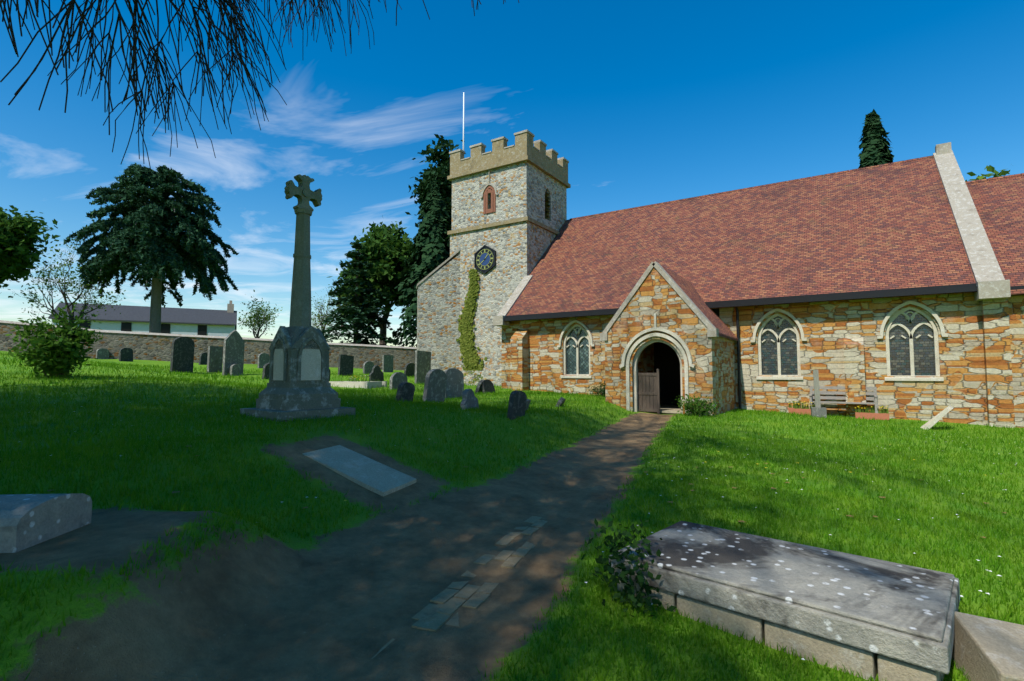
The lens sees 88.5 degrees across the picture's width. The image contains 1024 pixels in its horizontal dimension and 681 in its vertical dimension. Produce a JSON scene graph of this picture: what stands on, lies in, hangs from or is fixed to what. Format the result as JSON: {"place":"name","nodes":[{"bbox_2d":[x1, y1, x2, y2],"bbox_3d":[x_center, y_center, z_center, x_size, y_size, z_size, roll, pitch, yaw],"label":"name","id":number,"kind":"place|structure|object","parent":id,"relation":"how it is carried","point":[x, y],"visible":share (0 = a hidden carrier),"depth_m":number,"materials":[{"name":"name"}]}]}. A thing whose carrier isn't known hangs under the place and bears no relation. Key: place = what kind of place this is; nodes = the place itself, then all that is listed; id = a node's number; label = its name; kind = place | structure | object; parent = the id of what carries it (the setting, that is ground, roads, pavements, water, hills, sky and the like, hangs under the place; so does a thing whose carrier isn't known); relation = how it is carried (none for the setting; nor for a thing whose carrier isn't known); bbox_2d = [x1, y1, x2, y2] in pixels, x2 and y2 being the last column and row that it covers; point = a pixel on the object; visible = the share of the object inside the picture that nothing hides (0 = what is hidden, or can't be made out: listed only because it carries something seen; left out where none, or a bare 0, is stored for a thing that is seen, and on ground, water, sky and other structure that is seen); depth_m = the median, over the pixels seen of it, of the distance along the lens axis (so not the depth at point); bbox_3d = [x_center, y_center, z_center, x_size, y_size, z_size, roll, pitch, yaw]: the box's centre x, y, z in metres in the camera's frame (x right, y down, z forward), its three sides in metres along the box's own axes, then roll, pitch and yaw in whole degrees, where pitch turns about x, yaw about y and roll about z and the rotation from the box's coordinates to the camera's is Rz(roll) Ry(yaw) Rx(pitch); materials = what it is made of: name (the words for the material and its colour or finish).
{"place":"outdoors","nodes":[
{"label":"outdoors","id":0,"kind":"place"},
{"bbox_2d":[463,92,463,149],"bbox_3d":[-2.548,-10.867,27.652,0.090,4.480,0.090,-2,-4,32],"label":"tower flagpole","id":1,"kind":"object","parent":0,"point":[463,120],"visible":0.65,"depth_m":27.66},
{"bbox_2d":[0,342,1023,680],"bbox_3d":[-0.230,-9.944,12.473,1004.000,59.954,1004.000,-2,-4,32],"label":"ground","id":2,"kind":"structure","parent":0,"point":[352,598],"depth_m":4.08,"materials":[{"name":"green plant"}]},
{"bbox_2d":[0,205,72,297],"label":"tree","id":3,"kind":"object","parent":2,"relation":"on","point":[19,259],"depth_m":34.96,"materials":[{"name":"green plant"}]},
{"bbox_2d":[0,493,91,552],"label":"tomb","id":4,"kind":"object","parent":2,"relation":"on","point":[28,520],"visible":0.9,"depth_m":3.23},
{"bbox_2d":[4,302,102,377],"bbox_3d":[-12.391,-0.023,14.175,2.060,2.136,2.084,-2,-4,32],"label":"laurel shrub","id":5,"kind":"object","parent":2,"relation":"on","point":[63,357],"depth_m":14.04,"materials":[{"name":"green plant"}]},
{"bbox_2d":[12,238,125,325],"bbox_3d":[-32.994,-3.334,39.068,7.375,8.516,6.431,-2,-4,32],"label":"bare tree","id":6,"kind":"object","parent":2,"relation":"on","point":[35,296],"depth_m":39.16,"materials":[{"name":"plant"}]},
{"bbox_2d":[48,300,236,336],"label":"house","id":7,"kind":"structure","parent":2,"relation":"on","point":[189,321],"depth_m":58.29,"materials":[{"name":"slate"},{"name":"white paint"},{"name":"brick"}]},
{"bbox_2d":[63,163,238,332],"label":"monkey puzzle tree","id":8,"kind":"object","parent":2,"relation":"on","point":[132,209],"depth_m":40.61,"materials":[{"name":"green plant"}]},
{"bbox_2d":[0,320,416,369],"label":"churchyard wall","id":9,"kind":"structure","parent":2,"relation":"on","point":[149,346],"depth_m":32.48,"materials":[{"name":"stone"}]},
{"bbox_2d":[0,0,518,168],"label":"pine branches","id":10,"kind":"object","parent":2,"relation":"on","point":[231,19],"visible":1,"depth_m":6.84,"materials":[{"name":"green plant"}]},
{"bbox_2d":[238,290,281,337],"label":"tree by house","id":11,"kind":"object","parent":2,"relation":"on","point":[247,322],"depth_m":51.84,"materials":[{"name":"green plant"}]},
{"bbox_2d":[240,326,354,421],"bbox_3d":[-3.599,0.567,8.898,1.453,1.587,1.453,-2,-4,32],"label":"war memorial base","id":12,"kind":"object","parent":2,"relation":"on","point":[298,385],"visible":1,"depth_m":8.60,"materials":[{"name":"grey stone"}]},
{"bbox_2d":[284,174,321,326],"bbox_3d":[-3.599,-1.499,9.025,0.343,2.700,0.636,-2,-4,32],"label":"war memorial cross","id":13,"kind":"object","parent":12,"relation":"on","point":[300,306],"visible":0.98,"depth_m":8.93,"materials":[{"name":"grey stone"}]},
{"bbox_2d":[311,284,348,337],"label":"tree by house","id":14,"kind":"object","parent":2,"relation":"on","point":[321,320],"depth_m":50.43,"materials":[{"name":"plant"}]},
{"bbox_2d":[96,330,564,419],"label":"gravestones","id":15,"kind":"object","parent":2,"relation":"on","point":[439,384],"visible":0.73,"depth_m":22.75,"materials":[{"name":"stone"}]},
{"bbox_2d":[302,445,415,496],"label":"grave slab","id":16,"kind":"structure","parent":2,"relation":"on","point":[376,477],"depth_m":6.25,"materials":[{"name":"stone"}]},
{"bbox_2d":[348,375,370,381],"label":"grave flowers","id":17,"kind":"object","parent":2,"relation":"on","point":[359,379],"visible":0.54,"depth_m":20.57,"materials":[{"name":"green plant"}]},
{"bbox_2d":[321,241,399,345],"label":"cedar tree","id":18,"kind":"object","parent":2,"relation":"on","point":[360,320],"depth_m":44.06,"materials":[{"name":"green plant"}]},
{"bbox_2d":[326,215,415,344],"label":"tree","id":19,"kind":"object","parent":2,"relation":"on","point":[386,257],"depth_m":48.24,"materials":[{"name":"green plant"}]},
{"bbox_2d":[385,183,450,346],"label":"tree","id":20,"kind":"object","parent":2,"relation":"on","point":[435,219],"depth_m":43.98,"materials":[{"name":"green plant"}]},
{"bbox_2d":[405,134,465,246],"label":"tree","id":21,"kind":"object","parent":2,"relation":"on","point":[439,174],"depth_m":50.12,"materials":[{"name":"green plant"}]},
{"bbox_2d":[416,249,459,370],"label":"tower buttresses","id":22,"kind":"structure","parent":2,"relation":"on","point":[438,304],"depth_m":26.31,"materials":[{"name":"grey stone"}]},
{"bbox_2d":[371,516,547,658],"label":"paving stones","id":23,"kind":"object","parent":2,"relation":"on","point":[432,617],"visible":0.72,"depth_m":3.67,"materials":[{"name":"grey stone"}]},
{"bbox_2d":[450,161,566,385],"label":"tower walls","id":24,"kind":"structure","parent":2,"relation":"on","point":[522,188],"depth_m":25.64,"materials":[{"name":"grey stone"}]},
{"bbox_2d":[456,268,486,383],"bbox_3d":[-2.011,-0.696,25.995,1.856,5.816,0.212,-2,-4,32],"label":"tower ivy","id":25,"kind":"object","parent":24,"relation":"attached to","point":[470,360],"visible":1,"depth_m":26.01,"materials":[{"name":"green plant"}]},
{"bbox_2d":[474,245,495,273],"bbox_3d":[-1.317,-3.979,25.789,1.238,1.430,0.100,-2,-4,32],"label":"tower clock","id":26,"kind":"object","parent":24,"relation":"attached to","point":[484,259],"visible":1,"depth_m":25.75,"materials":[{"name":"blue metal"}]},
{"bbox_2d":[480,170,498,213],"bbox_3d":[-1.114,-7.351,25.943,1.066,2.150,0.090,-2,-4,32],"label":"tower window","id":27,"kind":"structure","parent":24,"relation":"attached to","point":[486,191],"depth_m":25.93,"materials":[{"name":"brick"}]},
{"bbox_2d":[447,132,570,234],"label":"tower parapet","id":28,"kind":"structure","parent":24,"relation":"on","point":[523,149],"depth_m":26.07,"materials":[{"name":"beige stone"}]},
{"bbox_2d":[449,130,568,167],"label":"tower merlon caps","id":29,"kind":"object","parent":28,"relation":"on","point":[506,139],"visible":0.28,"depth_m":26.29,"materials":[{"name":"beige stone"}]},
{"bbox_2d":[47,392,1010,659],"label":"lawn flowers","id":30,"kind":"object","parent":2,"relation":"on","point":[671,480],"visible":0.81,"depth_m":6.21,"materials":[{"name":"white plant"}]},
{"bbox_2d":[586,381,604,396],"bbox_3d":[3.543,1.694,18.836,1.885,0.802,1.261,-5,-6,53],"label":"shrub","id":31,"kind":"object","parent":2,"relation":"on","point":[601,391],"depth_m":18.97,"materials":[{"name":"green plant"}]},
{"bbox_2d":[581,516,676,616],"bbox_3d":[0.788,1.491,3.480,0.658,0.557,0.581,-2,-4,32],"label":"shrub","id":32,"kind":"object","parent":2,"relation":"on","point":[639,576],"visible":0.96,"depth_m":3.40,"materials":[{"name":"green plant"}]},
{"bbox_2d":[672,394,719,415],"bbox_3d":[5.070,1.776,14.352,1.323,0.690,1.091,-2,-4,32],"label":"shrub","id":33,"kind":"object","parent":2,"relation":"on","point":[696,405],"depth_m":14.25,"materials":[{"name":"green plant"}]},
{"bbox_2d":[661,265,737,340],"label":"porch roof","id":34,"kind":"structure","parent":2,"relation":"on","point":[694,296],"depth_m":16.72,"materials":[{"name":"red tile"}]},
{"bbox_2d":[605,267,716,415],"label":"porch front wall","id":35,"kind":"structure","parent":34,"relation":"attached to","point":[659,296],"depth_m":15.53,"materials":[{"name":"stone"}]},
{"bbox_2d":[637,369,659,413],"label":"porch gate","id":36,"kind":"structure","parent":35,"relation":"attached to","point":[648,392],"depth_m":15.85,"materials":[{"name":"brown wood"}]},
{"bbox_2d":[619,313,694,413],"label":"porch arch mouldings","id":37,"kind":"object","parent":35,"relation":"attached to","point":[637,355],"visible":0.94,"depth_m":15.70,"materials":[{"name":"beige stone"}]},
{"bbox_2d":[600,261,718,340],"bbox_3d":[4.307,-1.194,15.728,3.482,2.310,0.380,-2,-4,32],"label":"gable coping","id":38,"kind":"object","parent":35,"relation":"on","point":[712,330],"visible":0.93,"depth_m":15.49,"materials":[{"name":"grey stone"}]},
{"bbox_2d":[493,142,1010,325],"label":"nave copings","id":39,"kind":"object","parent":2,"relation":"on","point":[992,283],"visible":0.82,"depth_m":16.14,"materials":[{"name":"grey stone"}]},
{"bbox_2d":[510,298,1014,427],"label":"nave buttresses","id":40,"kind":"structure","parent":2,"relation":"on","point":[998,363],"depth_m":14.04,"materials":[{"name":"orange stone"}]},
{"bbox_2d":[609,521,1023,680],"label":"chest tomb","id":41,"kind":"object","parent":2,"relation":"on","point":[884,620],"visible":0.82,"depth_m":2.93,"materials":[{"name":"stone"}]},
{"bbox_2d":[811,370,826,417],"bbox_3d":[8.737,1.560,15.010,0.360,1.454,0.300,-2,-4,24],"label":"grave marker post","id":42,"kind":"object","parent":2,"relation":"on","point":[818,410],"visible":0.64,"depth_m":14.96,"materials":[{"name":"grey stone"}]},
{"bbox_2d":[788,408,889,419],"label":"planter boxes","id":43,"kind":"object","parent":2,"relation":"on","point":[884,416],"visible":0.64,"depth_m":15.06,"materials":[{"name":"ceramic"}]},
{"bbox_2d":[788,401,888,413],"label":"planter flowers","id":44,"kind":"object","parent":43,"relation":"on","point":[798,406],"visible":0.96,"depth_m":15.17,"materials":[{"name":"green plant"}]},
{"bbox_2d":[809,386,877,412],"bbox_3d":[9.785,1.812,15.560,1.700,0.890,0.460,-2,-4,32],"label":"bench","id":45,"kind":"object","parent":2,"relation":"on","point":[812,397],"visible":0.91,"depth_m":15.75,"materials":[{"name":"grey wood"}]},
{"bbox_2d":[858,109,893,167],"bbox_3d":[24.373,-5.811,34.604,7.009,19.258,6.584,-2,-4,32],"label":"cypress tree","id":46,"kind":"object","parent":2,"relation":"on","point":[875,145],"depth_m":34.63,"materials":[{"name":"green plant"}]},
{"bbox_2d":[920,405,952,428],"bbox_3d":[10.595,2.009,13.221,0.787,0.768,0.587,-3,-5,42],"label":"stone post","id":47,"kind":"object","parent":2,"relation":"on","point":[929,424],"visible":0.64,"depth_m":13.00,"materials":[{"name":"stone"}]},
{"bbox_2d":[965,165,1009,181],"bbox_3d":[33.131,-4.351,36.446,14.060,16.614,14.170,-2,-4,32],"label":"tree","id":48,"kind":"object","parent":2,"relation":"on","point":[990,168],"depth_m":36.23,"materials":[{"name":"green plant"}]},
{"bbox_2d":[965,173,1023,293],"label":"chancel roof","id":49,"kind":"structure","parent":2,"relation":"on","point":[998,203],"depth_m":16.76,"materials":[{"name":"red tile"}]},
{"bbox_2d":[0,351,1023,680],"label":"lawn grass","id":50,"kind":"structure","parent":0,"point":[238,425],"depth_m":5.86,"materials":[{"name":"green plant"}]},
{"bbox_2d":[0,0,1023,346],"label":"sky","id":51,"kind":"structure","parent":0,"point":[646,102],"materials":[{"name":"blue"}]},
{"bbox_2d":[642,308,719,413],"bbox_3d":[5.299,0.443,17.186,2.280,3.620,3.050,-2,-4,32],"label":"porch interior","id":52,"kind":"object","parent":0,"point":[666,361],"visible":0.14,"depth_m":18.72,"materials":[{"name":"black"}]},
{"bbox_2d":[637,336,735,413],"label":"porch side walls","id":53,"kind":"structure","parent":0,"point":[725,371],"depth_m":16.52,"materials":[{"name":"brown stone"}]},
{"bbox_2d":[502,292,987,424],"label":"nave walls","id":54,"kind":"structure","parent":0,"point":[828,326],"depth_m":16.06,"materials":[{"name":"orange stone"}]},
{"bbox_2d":[505,157,976,321],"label":"nave roof","id":55,"kind":"structure","parent":54,"relation":"on","point":[892,226],"depth_m":19.78,"materials":[{"name":"red tile"}]},
{"bbox_2d":[570,155,933,219],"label":"nave ridge tiles","id":56,"kind":"object","parent":55,"relation":"on","point":[909,160],"visible":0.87,"depth_m":23.01,"materials":[{"name":"red tile"}]},
{"bbox_2d":[504,283,977,408],"bbox_3d":[6.144,0.563,18.153,16.060,3.700,0.500,-2,-4,32],"label":"gutter and downpipe","id":57,"kind":"object","parent":54,"relation":"attached to","point":[922,291],"visible":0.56,"depth_m":16.48,"materials":[{"name":"black metal"}]},
{"bbox_2d":[1008,295,1023,427],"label":"chancel walls","id":58,"kind":"structure","parent":0,"point":[1016,313],"depth_m":13.95,"materials":[{"name":"orange stone"}]},
{"bbox_2d":[1010,285,1023,295],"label":"gutter","id":59,"kind":"object","parent":58,"relation":"attached to","point":[1016,287],"depth_m":13.80,"materials":[{"name":"black metal"}]}
]}

